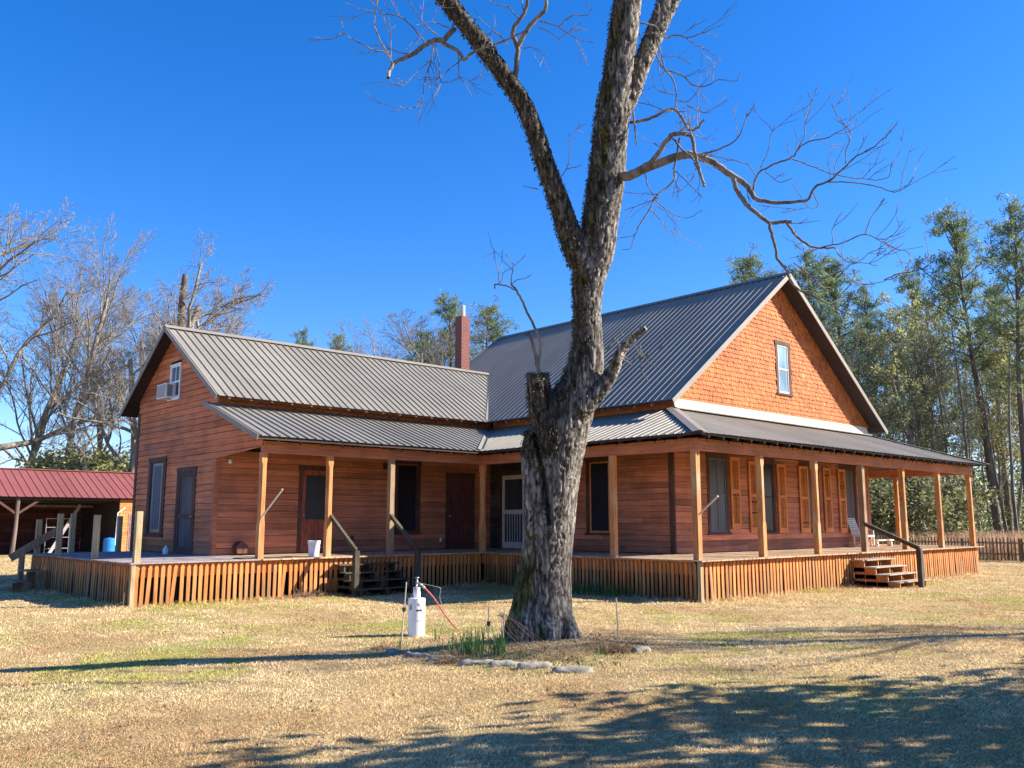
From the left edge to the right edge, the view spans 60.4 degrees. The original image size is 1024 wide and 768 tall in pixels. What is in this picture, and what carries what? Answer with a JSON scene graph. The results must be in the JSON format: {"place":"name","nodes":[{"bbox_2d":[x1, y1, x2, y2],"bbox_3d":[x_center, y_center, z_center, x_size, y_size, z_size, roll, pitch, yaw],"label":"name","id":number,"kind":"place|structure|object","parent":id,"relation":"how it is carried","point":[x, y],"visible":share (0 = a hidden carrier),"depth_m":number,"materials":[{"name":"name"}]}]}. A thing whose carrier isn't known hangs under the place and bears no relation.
{"place":"outdoors","nodes":[
{"label":"outdoors","id":0,"kind":"place"},
{"bbox_2d":[233,556,291,558],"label":"porch floor","id":1,"kind":"structure","parent":0,"point":[263,557],"depth_m":21.62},
{"bbox_2d":[0,523,1023,767],"bbox_3d":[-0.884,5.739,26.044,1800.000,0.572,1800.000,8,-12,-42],"label":"ground","id":2,"kind":"structure","parent":0,"point":[910,727],"depth_m":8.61,"materials":[{"name":"plant"}]},
{"bbox_2d":[44,518,69,551],"bbox_3d":[-25.159,8.434,48.669,1.238,2.000,0.044,8,-12,-42],"label":"metal rack","id":3,"kind":"object","parent":2,"relation":"on","point":[55,537],"visible":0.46,"depth_m":48.59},
{"bbox_2d":[0,197,125,467],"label":"bare tree","id":4,"kind":"object","parent":2,"relation":"on","point":[5,447],"visible":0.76,"depth_m":68.76,"materials":[{"name":"brown plant"}]},
{"bbox_2d":[47,504,80,552],"bbox_3d":[-24.853,8.062,48.876,0.060,2.820,2.176,-3,-9,17],"label":"leaning plank","id":5,"kind":"object","parent":2,"relation":"on","point":[65,527],"visible":0.64,"depth_m":48.92,"materials":[{"name":"grey wood"}]},
{"bbox_2d":[0,468,133,554],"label":"shed","id":6,"kind":"structure","parent":2,"relation":"on","point":[28,497],"depth_m":50.83,"materials":[{"name":"red metal"}]},
{"bbox_2d":[126,513,131,550],"bbox_3d":[-21.602,8.513,50.316,0.750,2.190,0.085,8,-12,-42],"label":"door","id":7,"kind":"structure","parent":6,"relation":"in","point":[130,514],"depth_m":50.10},
{"bbox_2d":[8,440,128,470],"bbox_3d":[-33.191,8.244,65.917,10.816,7.846,11.086,-6,-11,33],"label":"evergreen shrub","id":8,"kind":"object","parent":2,"relation":"on","point":[42,458],"visible":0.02,"depth_m":63.61,"materials":[{"name":"green plant"}]},
{"bbox_2d":[0,268,141,454],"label":"bare tree","id":9,"kind":"object","parent":2,"relation":"on","point":[82,373],"visible":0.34,"depth_m":72.54,"materials":[{"name":"brown plant"}]},
{"bbox_2d":[0,246,153,467],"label":"bare tree","id":10,"kind":"object","parent":2,"relation":"on","point":[34,447],"visible":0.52,"depth_m":71.54,"materials":[{"name":"brown plant"}]},
{"bbox_2d":[20,445,134,471],"bbox_3d":[-30.141,8.103,63.098,11.168,7.245,10.896,0,-9,1],"label":"evergreen shrub","id":11,"kind":"object","parent":2,"relation":"on","point":[109,466],"visible":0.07,"depth_m":61.40,"materials":[{"name":"green plant"}]},
{"bbox_2d":[1,212,169,464],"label":"bare tree","id":12,"kind":"object","parent":2,"relation":"on","point":[91,355],"visible":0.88,"depth_m":66.40,"materials":[{"name":"brown plant"}]},
{"bbox_2d":[44,441,130,471],"bbox_3d":[-29.099,8.191,66.671,10.519,8.189,10.263,-1,-9,9],"label":"evergreen shrub","id":13,"kind":"object","parent":2,"relation":"on","point":[105,452],"visible":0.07,"depth_m":63.93,"materials":[{"name":"green plant"}]},
{"bbox_2d":[102,537,114,551],"bbox_3d":[-22.421,9.007,48.938,0.640,0.950,0.640,8,-12,-42],"label":"plastic barrel","id":14,"kind":"object","parent":2,"relation":"on","point":[108,544],"visible":0.81,"depth_m":48.71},
{"bbox_2d":[29,305,196,471],"bbox_3d":[-27.820,3.165,62.788,11.888,17.140,9.611,0,-9,-2],"label":"bare tree","id":15,"kind":"object","parent":2,"relation":"on","point":[132,430],"visible":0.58,"depth_m":61.49,"materials":[{"name":"brown plant"}]},
{"bbox_2d":[91,284,214,429],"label":"bare tree","id":16,"kind":"object","parent":2,"relation":"on","point":[133,328],"visible":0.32,"depth_m":71.50,"materials":[{"name":"brown plant"}]},
{"bbox_2d":[177,274,187,326],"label":"dead tree","id":17,"kind":"object","parent":2,"relation":"on","point":[182,297],"visible":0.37,"depth_m":63.33,"materials":[{"name":"brown wood"}]},
{"bbox_2d":[119,227,276,396],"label":"bare tree","id":18,"kind":"object","parent":2,"relation":"on","point":[192,320],"visible":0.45,"depth_m":65.05,"materials":[{"name":"brown plant"}]},
{"bbox_2d":[186,282,250,334],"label":"bare tree","id":19,"kind":"object","parent":2,"relation":"on","point":[225,330],"visible":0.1,"depth_m":72.40,"materials":[{"name":"brown plant"}]},
{"bbox_2d":[282,585,323,598],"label":"dried weeds","id":20,"kind":"object","parent":2,"relation":"on","point":[305,594],"visible":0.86,"depth_m":21.59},
{"bbox_2d":[290,326,316,345],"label":"pine tree","id":21,"kind":"object","parent":2,"relation":"on","point":[302,339],"visible":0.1,"depth_m":87.70,"materials":[{"name":"green plant"}]},
{"bbox_2d":[326,326,353,351],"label":"pine tree","id":22,"kind":"object","parent":2,"relation":"on","point":[335,347],"visible":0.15,"depth_m":90.50,"materials":[{"name":"green plant"}]},
{"bbox_2d":[321,315,419,359],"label":"bare tree","id":23,"kind":"object","parent":2,"relation":"on","point":[372,343],"visible":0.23,"depth_m":66.31,"materials":[{"name":"brown plant"}]},
{"bbox_2d":[367,640,399,651],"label":"dried weeds","id":24,"kind":"object","parent":2,"relation":"on","point":[373,648],"visible":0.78,"depth_m":12.45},
{"bbox_2d":[401,582,406,641],"bbox_3d":[-1.620,3.451,13.192,0.063,0.945,0.176,3,-9,-20],"label":"garden stake","id":25,"kind":"object","parent":2,"relation":"on","point":[404,609],"visible":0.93,"depth_m":13.19,"materials":[{"name":"grey wood"}]},
{"bbox_2d":[408,577,424,636],"bbox_3d":[-1.534,3.589,14.154,0.277,0.948,0.278,8,-12,-42],"label":"standpipe","id":26,"kind":"object","parent":2,"relation":"on","point":[416,615],"visible":0.96,"depth_m":14.03,"materials":[{"name":"white plastic"}]},
{"bbox_2d":[421,585,459,629],"bbox_3d":[-1.060,3.667,14.382,0.945,0.787,0.141,5,-10,-27],"label":"garden hose","id":27,"kind":"object","parent":26,"relation":"attached to","point":[423,587],"visible":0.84,"depth_m":14.32,"materials":[{"name":"red rubber"}]},
{"bbox_2d":[404,651,430,657],"bbox_3d":[-1.192,3.495,11.262,0.404,0.137,0.145,-4,-10,26],"label":"edging block","id":28,"kind":"object","parent":2,"relation":"on","point":[411,655],"depth_m":11.23,"materials":[{"name":"concrete"}]},
{"bbox_2d":[395,324,440,363],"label":"pine tree","id":29,"kind":"object","parent":2,"relation":"on","point":[417,351],"visible":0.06,"depth_m":81.90,"materials":[{"name":"green plant"}]},
{"bbox_2d":[371,308,495,366],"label":"bare tree","id":30,"kind":"object","parent":2,"relation":"on","point":[434,359],"visible":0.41,"depth_m":61.70,"materials":[{"name":"brown plant"}]},
{"bbox_2d":[428,654,454,661],"bbox_3d":[-0.864,3.418,10.861,0.343,0.157,0.155,-2,-9,15],"label":"edging block","id":31,"kind":"object","parent":2,"relation":"on","point":[432,658],"depth_m":10.83,"materials":[{"name":"concrete"}]},
{"bbox_2d":[420,289,475,367],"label":"pine tree","id":32,"kind":"object","parent":2,"relation":"on","point":[454,313],"visible":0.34,"depth_m":64.59,"materials":[{"name":"green plant"}]},
{"bbox_2d":[428,640,468,664],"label":"dried weeds","id":33,"kind":"object","parent":2,"relation":"on","point":[443,661],"visible":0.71,"depth_m":10.62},
{"bbox_2d":[442,631,464,653],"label":"bulb plant","id":34,"kind":"object","parent":2,"relation":"on","point":[460,637],"visible":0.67,"depth_m":11.39,"materials":[{"name":"green plant"}]},
{"bbox_2d":[458,659,491,665],"bbox_3d":[-0.399,3.323,10.397,0.469,0.142,0.142,-1,-9,4],"label":"edging block","id":35,"kind":"object","parent":2,"relation":"on","point":[468,662],"depth_m":10.36,"materials":[{"name":"concrete"}]},
{"bbox_2d":[451,622,499,655],"bbox_3d":[-0.472,3.255,11.210,0.518,0.410,0.599,8,-12,-42],"label":"bulb plant","id":36,"kind":"object","parent":2,"relation":"on","point":[469,644],"visible":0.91,"depth_m":11.18,"materials":[{"name":"green plant"}]},
{"bbox_2d":[468,294,519,359],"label":"pine tree","id":37,"kind":"object","parent":2,"relation":"on","point":[497,331],"visible":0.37,"depth_m":65.82,"materials":[{"name":"green plant"}]},
{"bbox_2d":[482,625,509,655],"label":"bulb plant","id":38,"kind":"object","parent":2,"relation":"on","point":[502,650],"visible":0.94,"depth_m":10.98,"materials":[{"name":"green plant"}]},
{"bbox_2d":[5,271,988,606],"bbox_3d":[1.683,1.239,28.866,28.578,10.540,18.722,8,-12,-42],"label":"farmhouse","id":39,"kind":"object","parent":2,"relation":"on","point":[225,483],"visible":0.96,"depth_m":25.95,"materials":[{"name":"red"}]},
{"bbox_2d":[143,456,167,536],"bbox_3d":[-10.675,3.380,26.362,0.095,2.360,1.410,8,-12,-42],"label":"window","id":40,"kind":"structure","parent":39,"relation":"in","point":[154,518],"depth_m":26.38,"materials":[{"name":"grey glass"}]},
{"bbox_2d":[156,383,174,400],"bbox_3d":[-10.384,0.263,26.360,0.262,0.500,0.710,8,-12,-42],"label":"air conditioner","id":41,"kind":"object","parent":39,"relation":"attached to","point":[165,391],"visible":1,"depth_m":26.16,"materials":[{"name":"white plastic"}]},
{"bbox_2d":[167,362,181,401],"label":"window","id":42,"kind":"structure","parent":39,"relation":"in","point":[175,371],"depth_m":26.14,"materials":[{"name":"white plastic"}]},
{"bbox_2d":[172,466,197,554],"bbox_3d":[-9.193,3.554,24.710,0.102,2.430,1.340,8,-12,-42],"label":"door","id":43,"kind":"structure","parent":39,"relation":"in","point":[185,503],"depth_m":24.72,"materials":[{"name":"wood"}]},
{"bbox_2d":[308,541,320,555],"bbox_3d":[-5.144,4.273,22.859,0.339,0.400,0.336,8,-12,-42],"label":"bucket","id":44,"kind":"object","parent":39,"relation":"on","point":[313,547],"visible":0.98,"depth_m":22.74,"materials":[{"name":"white plastic"}]},
{"bbox_2d":[296,465,333,552],"bbox_3d":[-5.681,3.598,25.386,1.130,2.470,0.100,8,-12,-42],"label":"door","id":45,"kind":"structure","parent":39,"relation":"in","point":[312,479],"depth_m":25.32,"materials":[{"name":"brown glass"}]},
{"bbox_2d":[231,400,485,426],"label":"string lights","id":46,"kind":"object","parent":39,"relation":"attached to","point":[356,413],"visible":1,"depth_m":26.69,"materials":[{"name":"black plastic"}]},
{"bbox_2d":[275,440,476,454],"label":"string lights","id":47,"kind":"object","parent":39,"relation":"attached to","point":[373,447],"visible":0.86,"depth_m":23.80,"materials":[{"name":"black plastic"}]},
{"bbox_2d":[394,460,421,534],"bbox_3d":[-3.298,3.552,27.629,1.110,2.310,0.095,8,-12,-42],"label":"window","id":48,"kind":"structure","parent":39,"relation":"in","point":[407,477],"depth_m":27.67,"materials":[{"name":"black glass"}]},
{"bbox_2d":[445,473,474,548],"bbox_3d":[-1.707,4.173,29.019,1.260,2.450,0.100,8,-12,-42],"label":"door","id":49,"kind":"structure","parent":39,"relation":"in","point":[460,492],"depth_m":29.02,"materials":[{"name":"wood"}]},
{"bbox_2d":[499,470,523,548],"bbox_3d":[0.045,4.138,29.059,0.102,2.530,1.350,8,-12,-42],"label":"door","id":50,"kind":"structure","parent":39,"relation":"in","point":[511,482],"depth_m":29.14,"materials":[{"name":"wood"}]},
{"bbox_2d":[486,436,690,456],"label":"string lights","id":51,"kind":"object","parent":39,"relation":"attached to","point":[607,444],"visible":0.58,"depth_m":22.47,"materials":[{"name":"black plastic"}]},
{"bbox_2d":[585,457,609,534],"bbox_3d":[2.622,3.356,26.368,0.095,2.310,1.150,8,-12,-42],"label":"window","id":52,"kind":"structure","parent":39,"relation":"in","point":[597,469],"depth_m":26.43,"materials":[{"name":"black glass"}]},
{"bbox_2d":[705,453,731,534],"bbox_3d":[6.046,3.227,25.799,1.160,2.350,0.095,8,-12,-42],"label":"window","id":53,"kind":"structure","parent":39,"relation":"in","point":[717,477],"depth_m":25.81,"materials":[{"name":"grey glass"}]},
{"bbox_2d":[763,458,778,533],"bbox_3d":[7.972,3.501,27.561,1.150,2.350,0.095,8,-12,-42],"label":"window","id":54,"kind":"structure","parent":39,"relation":"in","point":[769,464],"depth_m":27.72,"materials":[{"name":"grey glass"}]},
{"bbox_2d":[774,340,793,396],"bbox_3d":[8.981,-0.516,29.130,1.000,1.810,0.095,8,-12,-42],"label":"window","id":55,"kind":"structure","parent":39,"relation":"in","point":[782,349],"depth_m":29.14,"materials":[{"name":"glass"}]},
{"bbox_2d":[799,461,822,532],"bbox_3d":[9.980,3.786,29.396,1.280,2.350,0.095,8,-12,-42],"label":"window","id":56,"kind":"structure","parent":39,"relation":"in","point":[801,463],"depth_m":29.46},
{"bbox_2d":[695,436,969,467],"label":"string lights","id":57,"kind":"object","parent":39,"relation":"attached to","point":[825,451],"visible":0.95,"depth_m":25.03,"materials":[{"name":"rubber"}]},
{"bbox_2d":[838,465,859,531],"bbox_3d":[11.946,4.065,31.195,1.280,2.350,0.095,8,-12,-42],"label":"window","id":58,"kind":"structure","parent":39,"relation":"in","point":[850,471],"depth_m":31.38,"materials":[{"name":"glass"}]},
{"bbox_2d":[848,518,878,546],"bbox_3d":[12.252,5.157,30.766,0.610,1.052,0.923,8,-12,-42],"label":"rocking chair","id":59,"kind":"object","parent":39,"relation":"on","point":[854,529],"visible":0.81,"depth_m":30.78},
{"bbox_2d":[871,539,893,546],"bbox_3d":[13.361,5.726,31.700,1.300,0.236,0.250,8,-12,-42],"label":"bench","id":60,"kind":"object","parent":39,"relation":"on","point":[889,542],"visible":0.86,"depth_m":31.88,"materials":[{"name":"white wood"}]},
{"bbox_2d":[489,660,519,667],"bbox_3d":[-0.086,3.247,10.120,0.367,0.143,0.146,-1,-9,3],"label":"edging block","id":61,"kind":"object","parent":2,"relation":"on","point":[499,663],"depth_m":10.09,"materials":[{"name":"concrete"}]},
{"bbox_2d":[350,644,670,677],"bbox_3d":[-0.245,3.403,10.956,2.643,0.280,4.499,17,-19,-62],"label":"bed groundcover","id":62,"kind":"object","parent":2,"relation":"on","point":[582,659],"visible":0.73,"depth_m":10.44,"materials":[{"name":"plant"}]},
{"bbox_2d":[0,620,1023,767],"bbox_3d":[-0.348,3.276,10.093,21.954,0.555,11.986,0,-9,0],"label":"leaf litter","id":63,"kind":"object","parent":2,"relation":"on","point":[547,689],"visible":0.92,"depth_m":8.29,"materials":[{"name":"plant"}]},
{"bbox_2d":[497,612,553,652],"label":"dead vines","id":64,"kind":"object","parent":2,"relation":"on","point":[501,616],"visible":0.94,"depth_m":11.10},
{"bbox_2d":[517,661,551,669],"bbox_3d":[0.254,3.180,9.847,0.395,0.154,0.149,1,-9,-5],"label":"edging block","id":65,"kind":"object","parent":2,"relation":"on","point":[532,664],"depth_m":9.81,"materials":[{"name":"stone"}]},
{"bbox_2d":[540,639,597,660],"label":"dried weeds","id":66,"kind":"object","parent":2,"relation":"on","point":[559,654],"visible":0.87,"depth_m":10.41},
{"bbox_2d":[411,631,734,668],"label":"bed litter","id":67,"kind":"object","parent":2,"relation":"on","point":[592,634],"visible":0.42,"depth_m":11.39,"materials":[{"name":"plant"}]},
{"bbox_2d":[552,665,593,673],"bbox_3d":[0.657,3.130,9.542,0.447,0.147,0.153,1,-9,-5],"label":"edging block","id":68,"kind":"object","parent":2,"relation":"on","point":[572,668],"depth_m":9.50,"materials":[{"name":"concrete"}]},
{"bbox_2d":[572,582,636,597],"bbox_3d":[1.706,5.244,22.726,4.176,0.392,0.917,-9,-12,44],"label":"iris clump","id":69,"kind":"object","parent":2,"relation":"on","point":[598,591],"visible":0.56,"depth_m":22.08,"materials":[{"name":"plant"}]},
{"bbox_2d":[574,629,642,656],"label":"dried weeds","id":70,"kind":"object","parent":2,"relation":"on","point":[615,650],"visible":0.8,"depth_m":10.96,"materials":[{"name":"plant"}]},
{"bbox_2d":[615,598,618,644],"bbox_3d":[1.359,3.097,11.325,0.021,0.677,0.123,-3,-9,21],"label":"garden stake","id":71,"kind":"object","parent":2,"relation":"on","point":[617,621],"visible":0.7,"depth_m":11.32,"materials":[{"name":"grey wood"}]},
{"bbox_2d":[304,0,967,641],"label":"bare shade tree","id":72,"kind":"object","parent":2,"relation":"on","point":[556,436],"visible":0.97,"depth_m":11.86,"materials":[{"name":"grey plant"}]},
{"bbox_2d":[631,646,650,652],"bbox_3d":[1.630,3.378,11.115,0.274,0.128,0.143,5,-10,-28],"label":"edging block","id":73,"kind":"object","parent":2,"relation":"on","point":[640,649],"depth_m":11.07,"materials":[{"name":"stone"}]},
{"bbox_2d":[724,242,781,285],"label":"pine tree","id":74,"kind":"object","parent":2,"relation":"on","point":[747,264],"visible":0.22,"depth_m":64.08,"materials":[{"name":"green plant"}]},
{"bbox_2d":[777,239,845,359],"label":"pine tree","id":75,"kind":"object","parent":2,"relation":"on","point":[807,267],"visible":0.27,"depth_m":61.39,"materials":[{"name":"green plant"}]},
{"bbox_2d":[816,308,848,339],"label":"leafy tree","id":76,"kind":"object","parent":2,"relation":"on","point":[836,325],"visible":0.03,"depth_m":63.18,"materials":[{"name":"green plant"}]},
{"bbox_2d":[824,314,854,350],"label":"leafy tree","id":77,"kind":"object","parent":2,"relation":"on","point":[838,323],"visible":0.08,"depth_m":58.98,"materials":[{"name":"green plant"}]},
{"bbox_2d":[828,327,855,369],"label":"leafy tree","id":78,"kind":"object","parent":2,"relation":"on","point":[838,347],"visible":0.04,"depth_m":52.45,"materials":[{"name":"green plant"}]},
{"bbox_2d":[802,254,883,386],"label":"pine tree","id":79,"kind":"object","parent":2,"relation":"on","point":[834,294],"visible":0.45,"depth_m":63.22,"materials":[{"name":"green plant"}]},
{"bbox_2d":[831,334,883,435],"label":"leafy tree","id":80,"kind":"object","parent":2,"relation":"on","point":[855,375],"visible":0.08,"depth_m":59.78,"materials":[{"name":"green plant"}]},
{"bbox_2d":[842,280,905,470],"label":"pine tree","id":81,"kind":"object","parent":2,"relation":"on","point":[869,303],"visible":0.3,"depth_m":68.97,"materials":[{"name":"green plant"}]},
{"bbox_2d":[839,324,922,486],"bbox_3d":[23.591,3.543,57.055,5.988,14.437,6.224,3,-9,-19],"label":"leafy tree","id":82,"kind":"object","parent":2,"relation":"on","point":[890,424],"visible":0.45,"depth_m":56.64,"materials":[{"name":"green plant"}]},
{"bbox_2d":[832,305,931,441],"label":"leafy tree","id":83,"kind":"object","parent":2,"relation":"on","point":[860,358],"visible":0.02,"depth_m":67.98,"materials":[{"name":"green plant"}]},
{"bbox_2d":[855,320,960,518],"bbox_3d":[25.055,3.265,56.520,6.527,14.830,4.426,3,-9,-19],"label":"leafy tree","id":84,"kind":"object","parent":2,"relation":"on","point":[890,381],"visible":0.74,"depth_m":56.26,"materials":[{"name":"green plant"}]},
{"bbox_2d":[869,476,961,540],"bbox_3d":[21.240,7.230,50.031,9.171,4.902,9.610,2,-9,-10],"label":"evergreen shrub","id":85,"kind":"object","parent":2,"relation":"on","point":[884,509],"visible":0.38,"depth_m":47.72,"materials":[{"name":"green plant"}]},
{"bbox_2d":[885,265,949,448],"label":"pine tree","id":86,"kind":"object","parent":2,"relation":"on","point":[910,284],"visible":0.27,"depth_m":73.42,"materials":[{"name":"green plant"}]},
{"bbox_2d":[863,305,974,532],"bbox_3d":[28.348,2.641,61.206,11.870,17.497,6.315,4,-10,-26],"label":"leafy tree","id":87,"kind":"object","parent":2,"relation":"on","point":[913,340],"visible":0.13,"depth_m":60.59,"materials":[{"name":"green plant"}]},
{"bbox_2d":[869,282,977,447],"bbox_3d":[27.685,2.072,61.659,8.282,18.818,5.616,-4,-10,24],"label":"leafy tree","id":88,"kind":"object","parent":2,"relation":"on","point":[918,305],"visible":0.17,"depth_m":61.55,"materials":[{"name":"green plant"}]},
{"bbox_2d":[875,287,979,448],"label":"leafy tree","id":89,"kind":"object","parent":2,"relation":"on","point":[909,309],"visible":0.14,"depth_m":68.87,"materials":[{"name":"green plant"}]},
{"bbox_2d":[851,320,1018,538],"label":"woodland stems","id":90,"kind":"object","parent":2,"relation":"on","point":[1014,512],"visible":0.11,"depth_m":53.83,"materials":[{"name":"brown plant"}]},
{"bbox_2d":[869,468,1003,536],"bbox_3d":[23.852,7.153,52.488,10.546,5.827,10.064,-4,-10,22],"label":"evergreen shrub","id":91,"kind":"object","parent":2,"relation":"on","point":[961,519],"visible":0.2,"depth_m":49.89,"materials":[{"name":"green plant"}]},
{"bbox_2d":[874,321,999,531],"bbox_3d":[27.361,3.205,57.538,6.582,15.266,6.332,3,-9,-16],"label":"leafy tree","id":92,"kind":"object","parent":2,"relation":"on","point":[926,386],"visible":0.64,"depth_m":57.43,"materials":[{"name":"green plant"}]},
{"bbox_2d":[876,301,998,483],"bbox_3d":[26.507,2.716,57.212,10.926,16.106,5.813,-3,-9,17],"label":"leafy tree","id":93,"kind":"object","parent":2,"relation":"on","point":[915,361],"visible":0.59,"depth_m":57.16,"materials":[{"name":"green plant"}]},
{"bbox_2d":[871,417,1023,538],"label":"woodland","id":94,"kind":"object","parent":2,"relation":"on","point":[980,472],"visible":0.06,"depth_m":77.59,"materials":[{"name":"green plant"}]},
{"bbox_2d":[872,535,1023,561],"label":"picket fence","id":95,"kind":"object","parent":2,"relation":"on","point":[963,542],"visible":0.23,"depth_m":41.03,"materials":[{"name":"brown wood"}]},
{"bbox_2d":[908,199,1015,537],"bbox_3d":[29.721,-0.811,58.184,6.564,23.444,6.031,1,-9,-8],"label":"pine tree","id":96,"kind":"object","parent":2,"relation":"on","point":[957,238],"visible":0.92,"depth_m":58.67,"materials":[{"name":"green plant"}]},
{"bbox_2d":[924,471,1023,537],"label":"undergrowth","id":97,"kind":"object","parent":2,"relation":"on","point":[1009,512],"visible":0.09,"depth_m":57.90,"materials":[{"name":"green plant"}]},
{"bbox_2d":[943,322,1014,514],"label":"leafy tree","id":98,"kind":"object","parent":2,"relation":"on","point":[959,334],"visible":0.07,"depth_m":67.72,"materials":[{"name":"green plant"}]},
{"bbox_2d":[948,333,1020,509],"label":"leafy tree","id":99,"kind":"object","parent":2,"relation":"on","point":[1000,469],"visible":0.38,"depth_m":59.88,"materials":[{"name":"green plant"}]},
{"bbox_2d":[956,311,1023,529],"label":"leafy tree","id":100,"kind":"object","parent":2,"relation":"on","point":[1002,418],"visible":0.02,"depth_m":68.81,"materials":[{"name":"green plant"}]},
{"bbox_2d":[961,192,1023,494],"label":"pine tree","id":101,"kind":"object","parent":2,"relation":"on","point":[1008,227],"visible":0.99,"depth_m":53.35,"materials":[{"name":"green plant"}]},
{"bbox_2d":[963,326,1021,462],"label":"leafy tree","id":102,"kind":"object","parent":2,"relation":"on","point":[997,420],"visible":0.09,"depth_m":63.59,"materials":[{"name":"green plant"}]},
{"bbox_2d":[964,277,1022,533],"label":"pine tree","id":103,"kind":"object","parent":2,"relation":"on","point":[1007,497],"visible":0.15,"depth_m":64.77,"materials":[{"name":"green plant"}]},
{"bbox_2d":[973,314,1023,530],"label":"leafy tree","id":104,"kind":"object","parent":2,"relation":"on","point":[1002,354],"visible":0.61,"depth_m":56.04,"materials":[{"name":"green plant"}]},
{"bbox_2d":[989,291,1023,458],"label":"leafy tree","id":105,"kind":"object","parent":2,"relation":"on","point":[1016,444],"visible":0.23,"depth_m":58.33,"materials":[{"name":"green plant"}]},
{"bbox_2d":[0,0,1023,522],"label":"sky","id":106,"kind":"structure","parent":0,"point":[176,118],"materials":[{"name":"blue"}]},
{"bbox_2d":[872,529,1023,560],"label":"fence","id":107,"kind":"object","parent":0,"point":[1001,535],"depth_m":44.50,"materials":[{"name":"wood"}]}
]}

